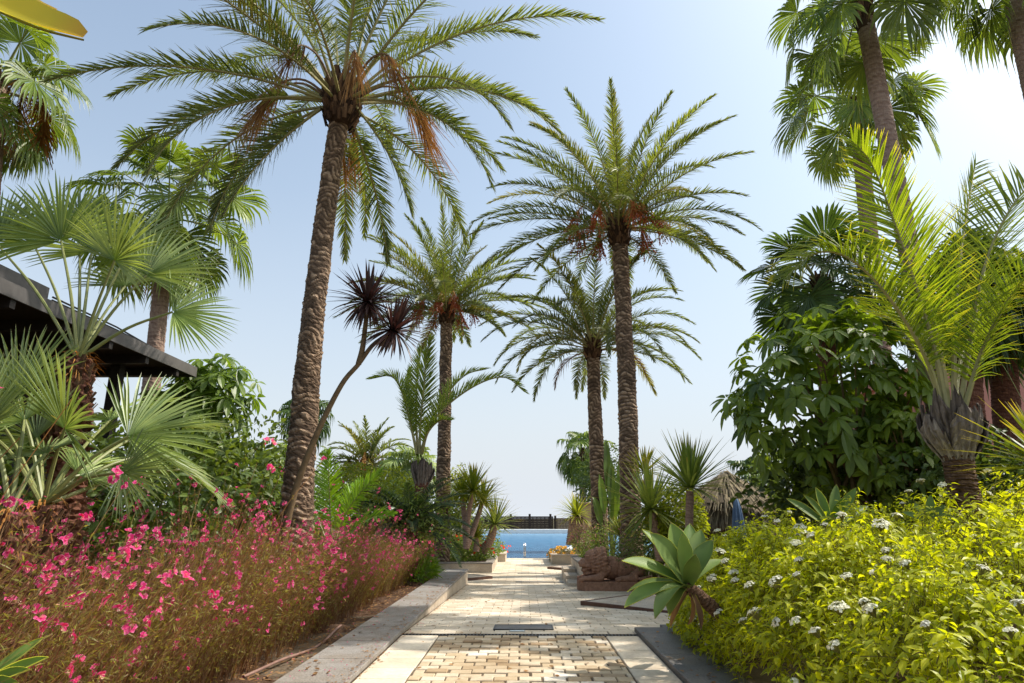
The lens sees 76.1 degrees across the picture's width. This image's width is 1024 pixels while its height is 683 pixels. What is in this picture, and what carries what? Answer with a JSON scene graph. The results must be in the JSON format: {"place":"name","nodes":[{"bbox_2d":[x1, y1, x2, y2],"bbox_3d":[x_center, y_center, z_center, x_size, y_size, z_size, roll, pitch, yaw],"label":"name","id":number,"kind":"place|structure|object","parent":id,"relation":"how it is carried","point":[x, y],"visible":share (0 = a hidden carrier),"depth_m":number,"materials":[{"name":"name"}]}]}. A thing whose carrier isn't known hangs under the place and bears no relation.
{"place":"outdoors","nodes":[
{"label":"outdoors","id":0,"kind":"place"},
{"bbox_2d":[83,575,434,682],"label":"soil bed","id":1,"kind":"object","parent":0,"point":[378,607],"visible":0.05,"depth_m":8.72,"materials":[{"name":"soil"}]},
{"bbox_2d":[0,14,91,195],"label":"fan palm","id":2,"kind":"object","parent":1,"relation":"on","point":[31,144],"visible":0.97,"depth_m":11.22,"materials":[{"name":"green plant"}]},
{"bbox_2d":[0,376,94,678],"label":"dwarf fan palm","id":3,"kind":"object","parent":1,"relation":"on","point":[13,414],"visible":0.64,"depth_m":3.74,"materials":[{"name":"green plant"}]},
{"bbox_2d":[0,264,196,596],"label":"garden pavilion","id":4,"kind":"structure","parent":1,"relation":"on","point":[121,355],"depth_m":9.04,"materials":[{"name":"wood"}]},
{"bbox_2d":[0,431,47,510],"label":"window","id":5,"kind":"structure","parent":4,"relation":"in","point":[30,465],"depth_m":9.37,"materials":[{"name":"glass"}]},
{"bbox_2d":[0,324,235,680],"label":"dwarf fan palm","id":6,"kind":"object","parent":1,"relation":"on","point":[25,371],"visible":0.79,"depth_m":4.44,"materials":[{"name":"green plant"}]},
{"bbox_2d":[0,171,237,678],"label":"dwarf fan palm","id":7,"kind":"object","parent":1,"relation":"on","point":[46,227],"visible":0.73,"depth_m":5.66,"materials":[{"name":"green plant"}]},
{"bbox_2d":[0,420,260,616],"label":"shrub","id":8,"kind":"object","parent":1,"relation":"on","point":[169,507],"visible":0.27,"depth_m":6.37,"materials":[{"name":"green plant"}]},
{"bbox_2d":[61,124,268,583],"bbox_3d":[-7.363,0.425,13.092,3.920,9.214,4.097,0,-15,1],"label":"fan palm","id":9,"kind":"object","parent":1,"relation":"on","point":[160,302],"visible":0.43,"depth_m":13.28,"materials":[{"name":"green plant"}]},
{"bbox_2d":[131,353,266,585],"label":"umbrella tree","id":10,"kind":"object","parent":1,"relation":"on","point":[204,381],"visible":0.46,"depth_m":11.42,"materials":[{"name":"green plant"}]},
{"bbox_2d":[87,410,327,607],"bbox_3d":[-4.478,2.430,9.348,3.690,2.982,2.225,0,-15,1],"label":"shrub","id":11,"kind":"object","parent":1,"relation":"on","point":[271,482],"visible":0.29,"depth_m":9.20,"materials":[{"name":"green plant"}]},
{"bbox_2d":[0,387,444,682],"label":"gaura hedge","id":12,"kind":"object","parent":1,"relation":"on","point":[164,641],"visible":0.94,"depth_m":4.55,"materials":[{"name":"pink plant"}]},
{"bbox_2d":[189,436,282,554],"bbox_3d":[-4.519,2.951,10.696,1.556,2.758,1.445,0,-15,1],"label":"shrub","id":13,"kind":"object","parent":1,"relation":"on","point":[235,457],"visible":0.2,"depth_m":10.72,"materials":[{"name":"green plant"}]},
{"bbox_2d":[260,442,287,554],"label":"umbrella tree","id":14,"kind":"object","parent":1,"relation":"on","point":[282,460],"visible":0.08,"depth_m":13.09,"materials":[{"name":"green plant"}]},
{"bbox_2d":[242,624,341,677],"bbox_3d":[-2.110,3.140,6.726,0.141,0.068,2.657,-1,-15,3],"label":"garden hose","id":15,"kind":"object","parent":1,"relation":"on","point":[288,657],"visible":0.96,"depth_m":6.15,"materials":[{"name":"rubber"}]},
{"bbox_2d":[38,0,604,641],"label":"date palm","id":16,"kind":"object","parent":1,"relation":"on","point":[344,96],"visible":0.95,"depth_m":9.08,"materials":[{"name":"green plant"}]},
{"bbox_2d":[211,573,439,682],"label":"fallen leaves","id":17,"kind":"object","parent":1,"relation":"on","point":[293,659],"visible":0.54,"depth_m":7.10,"materials":[{"name":"plant"}]},
{"bbox_2d":[318,460,390,541],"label":"shrub","id":18,"kind":"object","parent":1,"relation":"on","point":[355,474],"visible":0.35,"depth_m":16.51,"materials":[{"name":"green plant"}]},
{"bbox_2d":[313,448,398,547],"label":"young feather palm","id":19,"kind":"object","parent":1,"relation":"on","point":[347,492],"visible":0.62,"depth_m":9.12,"materials":[{"name":"plant"}]},
{"bbox_2d":[279,260,435,548],"bbox_3d":[-1.708,0.659,7.528,1.669,3.300,1.098,0,-15,1],"label":"cordyline","id":20,"kind":"object","parent":1,"relation":"on","point":[368,307],"visible":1,"depth_m":7.64,"materials":[{"name":"purple plant"}]},
{"bbox_2d":[331,476,454,567],"bbox_3d":[-2.578,4.098,13.885,2.675,2.442,1.749,0,-15,1],"label":"shrub","id":21,"kind":"object","parent":1,"relation":"on","point":[420,534],"visible":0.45,"depth_m":13.80,"materials":[{"name":"green plant"}]},
{"bbox_2d":[340,476,481,580],"bbox_3d":[-2.252,4.067,14.102,3.161,2.294,2.977,-7,-17,24],"label":"cycad","id":22,"kind":"object","parent":1,"relation":"on","point":[414,523],"visible":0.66,"depth_m":13.85,"materials":[{"name":"plant"}]},
{"bbox_2d":[402,553,445,583],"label":"agapanthus clump","id":23,"kind":"object","parent":1,"relation":"on","point":[431,571],"visible":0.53,"depth_m":13.75,"materials":[{"name":"plant"}]},
{"bbox_2d":[365,333,528,569],"bbox_3d":[-1.713,2.732,16.675,4.361,6.212,2.236,0,-15,1],"label":"triangle palm","id":24,"kind":"object","parent":1,"relation":"on","point":[423,471],"visible":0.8,"depth_m":17.06,"materials":[{"name":"green plant"}]},
{"bbox_2d":[470,522,490,551],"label":"yucca","id":25,"kind":"object","parent":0,"point":[479,532],"visible":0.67,"depth_m":20.54,"materials":[{"name":"green plant"}]},
{"bbox_2d":[0,0,1023,517],"label":"sky","id":26,"kind":"structure","parent":0,"point":[696,49],"materials":[{"name":"blue"}]},
{"bbox_2d":[211,558,853,682],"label":"garden soil","id":27,"kind":"structure","parent":0,"point":[755,674],"depth_m":6.19,"materials":[{"name":"soil"}]},
{"bbox_2d":[0,637,48,682],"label":"agave","id":28,"kind":"object","parent":27,"relation":"on","point":[11,667],"visible":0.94,"depth_m":2.34,"materials":[{"name":"green plant"}]},
{"bbox_2d":[622,522,752,652],"bbox_3d":[1.512,2.224,5.918,1.210,1.129,0.792,13,-20,-40],"label":"agave","id":29,"kind":"object","parent":27,"relation":"on","point":[686,555],"visible":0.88,"depth_m":5.88,"materials":[{"name":"green plant"}]},
{"bbox_2d":[353,558,716,682],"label":"path","id":30,"kind":"structure","parent":0,"point":[639,657],"depth_m":7.20,"materials":[{"name":"stone"}]},
{"bbox_2d":[327,570,465,682],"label":"fallen leaves","id":31,"kind":"object","parent":30,"relation":"on","point":[389,638],"visible":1,"depth_m":6.50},
{"bbox_2d":[402,587,608,678],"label":"fallen leaves","id":32,"kind":"object","parent":30,"relation":"on","point":[509,668],"visible":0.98,"depth_m":6.94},
{"bbox_2d":[401,634,637,636],"bbox_3d":[0.087,3.408,7.542,2.716,0.048,0.124,0,-15,1],"label":"slot drain","id":33,"kind":"object","parent":30,"relation":"on","point":[523,634],"visible":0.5,"depth_m":7.58,"materials":[{"name":"metal"}]},
{"bbox_2d":[493,624,553,630],"bbox_3d":[0.143,3.556,8.113,0.730,0.050,0.460,0,-15,1],"label":"floor hatch","id":34,"kind":"object","parent":30,"relation":"on","point":[543,627],"visible":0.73,"depth_m":8.06,"materials":[{"name":"metal"}]},
{"bbox_2d":[577,546,650,590],"bbox_3d":[2.259,5.042,14.490,1.620,0.972,0.777,0,-15,1],"label":"stone lion","id":35,"kind":"object","parent":30,"relation":"on","point":[598,565],"visible":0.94,"depth_m":14.22},
{"bbox_2d":[95,518,1012,641],"bbox_3d":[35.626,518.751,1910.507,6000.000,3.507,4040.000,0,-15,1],"label":"terrain","id":36,"kind":"structure","parent":0,"point":[452,534],"depth_m":122.19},
{"bbox_2d":[0,0,87,40],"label":"banana plant","id":37,"kind":"object","parent":36,"relation":"on","point":[40,13],"visible":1,"depth_m":1.89,"materials":[{"name":"plant"}]},
{"bbox_2d":[152,464,326,551],"bbox_3d":[-7.537,4.795,17.520,5.324,3.189,2.159,0,-15,1],"label":"shrub","id":38,"kind":"object","parent":36,"relation":"on","point":[255,528],"depth_m":17.27,"materials":[{"name":"green plant"}]},
{"bbox_2d":[277,398,333,455],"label":"fan palm","id":39,"kind":"object","parent":36,"relation":"on","point":[286,409],"visible":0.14,"depth_m":29.95,"materials":[{"name":"green plant"}]},
{"bbox_2d":[314,470,368,538],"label":"shrub","id":40,"kind":"object","parent":36,"relation":"on","point":[330,485],"visible":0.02,"depth_m":23.43,"materials":[{"name":"green plant"}]},
{"bbox_2d":[316,415,413,536],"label":"date palm","id":41,"kind":"object","parent":36,"relation":"on","point":[362,447],"visible":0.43,"depth_m":29.39,"materials":[{"name":"green plant"}]},
{"bbox_2d":[274,569,467,682],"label":"garden kerb","id":42,"kind":"structure","parent":36,"relation":"on","point":[336,653],"depth_m":7.13,"materials":[{"name":"beige stone"}]},
{"bbox_2d":[257,579,451,680],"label":"fallen petals","id":43,"kind":"object","parent":42,"relation":"on","point":[353,636],"visible":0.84,"depth_m":6.51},
{"bbox_2d":[306,575,459,675],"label":"fallen leaves","id":44,"kind":"object","parent":42,"relation":"on","point":[357,644],"visible":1,"depth_m":6.53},
{"bbox_2d":[364,466,414,541],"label":"shrub","id":45,"kind":"object","parent":36,"relation":"on","point":[402,481],"visible":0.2,"depth_m":18.14,"materials":[{"name":"green plant"}]},
{"bbox_2d":[378,445,436,499],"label":"fan palm","id":46,"kind":"object","parent":36,"relation":"on","point":[407,454],"visible":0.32,"depth_m":26.17,"materials":[{"name":"green plant"}]},
{"bbox_2d":[438,555,497,572],"bbox_3d":[-2.025,7.512,21.889,2.960,0.500,4.340,0,-15,1],"label":"planter","id":47,"kind":"object","parent":36,"relation":"on","point":[486,566],"visible":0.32,"depth_m":19.84,"materials":[{"name":"beige stone"}]},
{"bbox_2d":[385,471,477,555],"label":"shrub","id":48,"kind":"object","parent":47,"relation":"in","point":[451,510],"visible":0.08,"depth_m":21.22,"materials":[{"name":"green plant"}]},
{"bbox_2d":[333,201,549,561],"bbox_3d":[-2.422,1.503,21.983,6.900,12.353,7.047,-4,-16,14],"label":"date palm","id":49,"kind":"object","parent":47,"relation":"on","point":[445,297],"visible":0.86,"depth_m":22.10,"materials":[{"name":"green plant"}]},
{"bbox_2d":[450,463,477,548],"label":"shrub","id":50,"kind":"object","parent":47,"relation":"in","point":[454,493],"visible":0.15,"depth_m":23.32,"materials":[{"name":"green plant"}]},
{"bbox_2d":[428,513,503,554],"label":"shrub","id":51,"kind":"object","parent":47,"relation":"in","point":[480,528],"visible":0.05,"depth_m":26.49,"materials":[{"name":"green plant"}]},
{"bbox_2d":[430,535,510,561],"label":"geranium","id":52,"kind":"object","parent":47,"relation":"in","point":[469,556],"visible":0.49,"depth_m":21.50,"materials":[{"name":"green plant"}]},
{"bbox_2d":[439,461,507,549],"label":"dragon tree","id":53,"kind":"object","parent":47,"relation":"on","point":[464,484],"visible":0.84,"depth_m":20.18,"materials":[{"name":"green plant"}]},
{"bbox_2d":[471,495,521,554],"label":"yucca","id":54,"kind":"object","parent":47,"relation":"on","point":[493,517],"visible":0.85,"depth_m":21.54,"materials":[{"name":"green plant"}]},
{"bbox_2d":[467,574,492,580],"bbox_3d":[-1.633,6.588,17.832,1.558,0.370,1.560,14,-21,-42],"label":"diamond step","id":55,"kind":"object","parent":36,"relation":"on","point":[471,577],"visible":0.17,"depth_m":17.72,"materials":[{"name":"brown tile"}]},
{"bbox_2d":[488,551,506,561],"bbox_3d":[-0.750,8.522,25.633,1.070,0.500,1.940,0,-15,1],"label":"planter","id":56,"kind":"object","parent":36,"relation":"on","point":[502,557],"visible":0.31,"depth_m":24.75,"materials":[{"name":"beige stone"}]},
{"bbox_2d":[489,539,503,552],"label":"shrub","id":57,"kind":"object","parent":56,"relation":"in","point":[498,546],"visible":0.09,"depth_m":25.61,"materials":[{"name":"green plant"}]},
{"bbox_2d":[470,514,552,528],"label":"timber fence","id":58,"kind":"object","parent":36,"relation":"on","point":[536,525],"visible":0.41,"depth_m":78.00,"materials":[{"name":"wood"}]},
{"bbox_2d":[547,565,567,569],"bbox_3d":[1.772,7.510,21.249,0.878,0.370,0.880,14,-21,-42],"label":"diamond step","id":59,"kind":"object","parent":36,"relation":"on","point":[555,567],"visible":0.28,"depth_m":21.16,"materials":[{"name":"stone"}]},
{"bbox_2d":[548,550,583,564],"bbox_3d":[2.259,8.267,24.765,1.660,0.540,3.040,0,-15,1],"label":"planter","id":60,"kind":"object","parent":36,"relation":"on","point":[560,559],"visible":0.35,"depth_m":23.36,"materials":[{"name":"beige stone"}]},
{"bbox_2d":[546,545,578,561],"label":"shrub","id":61,"kind":"object","parent":60,"relation":"in","point":[556,550],"visible":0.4,"depth_m":24.41,"materials":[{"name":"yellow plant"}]},
{"bbox_2d":[555,491,590,545],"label":"yucca","id":62,"kind":"object","parent":60,"relation":"in","point":[575,519],"visible":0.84,"depth_m":23.46,"materials":[{"name":"green plant"}]},
{"bbox_2d":[562,566,578,585],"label":"garden steps","id":63,"kind":"structure","parent":36,"relation":"on","point":[569,575],"depth_m":16.89,"materials":[{"name":"beige stone"}]},
{"bbox_2d":[571,502,591,549],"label":"garden pillar","id":64,"kind":"structure","parent":36,"relation":"on","point":[587,513],"depth_m":26.81,"materials":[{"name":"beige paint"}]},
{"bbox_2d":[554,516,612,530],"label":"timber fence","id":65,"kind":"object","parent":36,"relation":"on","point":[557,522],"visible":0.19,"depth_m":78.18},
{"bbox_2d":[555,431,612,501],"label":"fan palm","id":66,"kind":"object","parent":36,"relation":"on","point":[579,440],"visible":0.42,"depth_m":35.06,"materials":[{"name":"green plant"}]},
{"bbox_2d":[479,232,702,546],"bbox_3d":[2.531,1.904,20.288,7.340,10.697,6.885,0,-15,1],"label":"date palm","id":67,"kind":"object","parent":36,"relation":"on","point":[592,348],"visible":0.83,"depth_m":20.45,"materials":[{"name":"green plant"}]},
{"bbox_2d":[573,441,641,548],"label":"shrub","id":68,"kind":"object","parent":36,"relation":"on","point":[587,486],"visible":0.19,"depth_m":29.27,"materials":[{"name":"green plant"}]},
{"bbox_2d":[570,555,664,578],"bbox_3d":[3.332,6.182,17.409,3.240,0.700,4.290,0,-15,1],"label":"planter","id":69,"kind":"object","parent":36,"relation":"on","point":[575,559],"visible":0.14,"depth_m":17.92,"materials":[{"name":"beige stone"}]},
{"bbox_2d":[567,525,601,557],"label":"shrub","id":70,"kind":"object","parent":69,"relation":"in","point":[577,540],"visible":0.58,"depth_m":19.27,"materials":[{"name":"green plant"}]},
{"bbox_2d":[592,440,619,554],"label":"paddle leaf plant","id":71,"kind":"object","parent":69,"relation":"in","point":[610,483],"visible":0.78,"depth_m":18.99,"materials":[{"name":"plant"}]},
{"bbox_2d":[570,520,652,557],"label":"shrub","id":72,"kind":"object","parent":69,"relation":"in","point":[611,542],"visible":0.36,"depth_m":17.04,"materials":[{"name":"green plant"}]},
{"bbox_2d":[465,76,763,557],"bbox_3d":[2.853,-0.384,18.157,8.499,13.814,8.068,0,-15,1],"label":"date palm","id":73,"kind":"object","parent":69,"relation":"on","point":[618,224],"visible":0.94,"depth_m":18.11,"materials":[{"name":"green plant"}]},
{"bbox_2d":[612,523,666,577],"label":"shrub","id":74,"kind":"object","parent":69,"relation":"in","point":[652,574],"visible":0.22,"depth_m":14.33,"materials":[{"name":"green plant"}]},
{"bbox_2d":[619,444,666,527],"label":"yucca","id":75,"kind":"object","parent":69,"relation":"in","point":[643,455],"visible":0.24,"depth_m":16.11,"materials":[{"name":"green plant"}]},
{"bbox_2d":[580,594,667,612],"bbox_3d":[2.399,4.525,10.907,1.768,0.370,1.770,14,-21,-42],"label":"diamond step","id":76,"kind":"object","parent":36,"relation":"on","point":[619,602],"visible":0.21,"depth_m":10.75,"materials":[{"name":"stone"}]},
{"bbox_2d":[597,453,705,560],"bbox_3d":[2.958,3.474,13.718,2.710,2.314,2.317,10,-18,-33],"label":"yucca","id":77,"kind":"object","parent":36,"relation":"on","point":[644,489],"visible":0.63,"depth_m":13.60,"materials":[{"name":"green plant"}]},
{"bbox_2d":[634,627,749,682],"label":"slate edging","id":78,"kind":"object","parent":36,"relation":"on","point":[669,644],"visible":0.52,"depth_m":6.03,"materials":[{"name":"stone"}]},
{"bbox_2d":[642,631,746,682],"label":"fallen leaves","id":79,"kind":"object","parent":78,"relation":"on","point":[692,670],"visible":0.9,"depth_m":5.60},
{"bbox_2d":[725,456,783,501],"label":"fan palm","id":80,"kind":"object","parent":36,"relation":"on","point":[743,463],"visible":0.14,"depth_m":29.05,"materials":[{"name":"green plant"}]},
{"bbox_2d":[847,367,1023,583],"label":"pink building","id":81,"kind":"structure","parent":36,"relation":"on","point":[988,410],"depth_m":16.01,"materials":[{"name":"red paint"}]},
{"bbox_2d":[482,529,651,557],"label":"swimming pool","id":82,"kind":"structure","parent":0,"point":[540,543],"depth_m":48.92,"materials":[{"name":"liquid"}]},
{"bbox_2d":[604,514,622,545],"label":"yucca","id":83,"kind":"object","parent":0,"point":[617,527],"visible":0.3,"depth_m":16.80,"materials":[{"name":"green plant"}]},
{"bbox_2d":[702,641,1023,682],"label":"soil bed","id":84,"kind":"object","parent":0,"point":[896,674],"visible":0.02,"depth_m":5.99,"materials":[{"name":"soil"}]},
{"bbox_2d":[786,484,867,640],"bbox_3d":[3.622,2.417,7.079,0.973,1.721,0.452,1,-15,-5],"label":"agave","id":85,"kind":"object","parent":84,"relation":"on","point":[821,506],"visible":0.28,"depth_m":7.29,"materials":[{"name":"green plant"}]},
{"bbox_2d":[666,468,1023,682],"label":"white flowered shrub","id":86,"kind":"object","parent":84,"relation":"on","point":[768,568],"visible":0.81,"depth_m":4.24,"materials":[{"name":"green plant"}]},
{"bbox_2d":[765,122,1023,669],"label":"triangle palm","id":87,"kind":"object","parent":84,"relation":"on","point":[941,424],"visible":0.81,"depth_m":6.93,"materials":[{"name":"green plant"}]},
{"bbox_2d":[902,495,953,566],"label":"agave","id":88,"kind":"object","parent":84,"relation":"on","point":[931,502],"visible":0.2,"depth_m":6.32,"materials":[{"name":"green plant"}]},
{"bbox_2d":[955,398,1023,506],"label":"yucca","id":89,"kind":"object","parent":84,"relation":"on","point":[1019,419],"visible":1,"depth_m":5.39,"materials":[{"name":"green plant"}]},
{"bbox_2d":[714,582,1015,631],"bbox_3d":[8.706,6.084,17.050,11.240,0.453,19.600,0,-15,1],"label":"soil bed","id":90,"kind":"object","parent":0,"point":[1014,625],"depth_m":8.45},
{"bbox_2d":[642,480,710,540],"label":"shrub","id":91,"kind":"object","parent":90,"relation":"on","point":[698,518],"visible":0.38,"depth_m":13.69,"materials":[{"name":"green plant"}]},
{"bbox_2d":[635,429,746,527],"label":"yucca","id":92,"kind":"object","parent":90,"relation":"on","point":[690,473],"visible":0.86,"depth_m":12.05,"materials":[{"name":"green plant"}]},
{"bbox_2d":[672,469,779,574],"bbox_3d":[6.223,5.173,18.683,3.810,3.004,3.748,0,-15,1],"label":"thatched hut","id":93,"kind":"object","parent":90,"relation":"on","point":[720,516],"visible":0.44,"depth_m":17.71,"materials":[{"name":"wicker"}]},
{"bbox_2d":[732,497,746,542],"bbox_3d":[5.500,4.849,15.786,0.500,2.120,0.500,0,-15,1],"label":"closed parasol","id":94,"kind":"object","parent":90,"relation":"on","point":[737,515],"visible":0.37,"depth_m":15.88,"materials":[{"name":"fabric"}]},
{"bbox_2d":[744,439,816,494],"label":"tree","id":95,"kind":"object","parent":90,"relation":"on","point":[754,476],"visible":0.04,"depth_m":25.54,"materials":[{"name":"green plant"}]},
{"bbox_2d":[759,443,817,527],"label":"shrub","id":96,"kind":"object","parent":90,"relation":"on","point":[772,496],"visible":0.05,"depth_m":13.60,"materials":[{"name":"green plant"}]},
{"bbox_2d":[746,506,852,576],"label":"garden wall","id":97,"kind":"structure","parent":90,"relation":"on","point":[766,514],"depth_m":17.59,"materials":[{"name":"beige paint"}]},
{"bbox_2d":[729,427,905,552],"bbox_3d":[5.556,2.829,10.729,3.639,3.031,1.793,0,-15,1],"label":"shrub","id":98,"kind":"object","parent":90,"relation":"on","point":[786,503],"visible":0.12,"depth_m":10.84,"materials":[{"name":"green plant"}]},
{"bbox_2d":[735,201,904,594],"bbox_3d":[6.041,1.166,12.265,2.983,7.363,3.312,0,-15,1],"label":"fan palm","id":99,"kind":"object","parent":90,"relation":"on","point":[817,290],"visible":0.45,"depth_m":12.47,"materials":[{"name":"green plant"}]},
{"bbox_2d":[711,297,933,606],"bbox_3d":[4.913,1.705,10.355,3.585,4.935,2.476,0,-15,1],"label":"umbrella tree","id":100,"kind":"object","parent":90,"relation":"on","point":[839,412],"visible":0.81,"depth_m":9.89,"materials":[{"name":"green plant"}]},
{"bbox_2d":[772,38,948,578],"bbox_3d":[10.273,-1.379,17.774,4.775,15.146,4.709,0,-15,1],"label":"fan palm","id":101,"kind":"object","parent":90,"relation":"on","point":[911,89],"visible":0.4,"depth_m":18.66,"materials":[{"name":"green plant"}]},
{"bbox_2d":[765,0,961,570],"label":"fan palm","id":102,"kind":"object","parent":90,"relation":"on","point":[865,63],"visible":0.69,"depth_m":12.08,"materials":[{"name":"green plant"}]},
{"bbox_2d":[858,402,985,566],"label":"umbrella tree","id":103,"kind":"object","parent":90,"relation":"on","point":[885,480],"visible":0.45,"depth_m":9.15,"materials":[{"name":"green plant"}]},
{"bbox_2d":[880,424,1023,603],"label":"shrub","id":104,"kind":"object","parent":90,"relation":"on","point":[983,460],"visible":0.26,"depth_m":8.78,"materials":[{"name":"green plant"}]},
{"bbox_2d":[882,226,1023,612],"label":"fan palm","id":105,"kind":"object","parent":90,"relation":"on","point":[977,393],"visible":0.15,"depth_m":10.04,"materials":[{"name":"green plant"}]},
{"bbox_2d":[920,0,1023,99],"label":"fan palm","id":106,"kind":"object","parent":90,"relation":"on","point":[1004,23],"visible":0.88,"depth_m":11.79,"materials":[{"name":"green plant"}]},
{"bbox_2d":[932,248,1023,601],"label":"fan palm","id":107,"kind":"object","parent":90,"relation":"on","point":[1003,389],"visible":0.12,"depth_m":10.61,"materials":[{"name":"green plant"}]},
{"bbox_2d":[977,450,1023,490],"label":"shrub","id":108,"kind":"object","parent":90,"relation":"on","point":[1007,476],"visible":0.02,"depth_m":9.67,"materials":[{"name":"green plant"}]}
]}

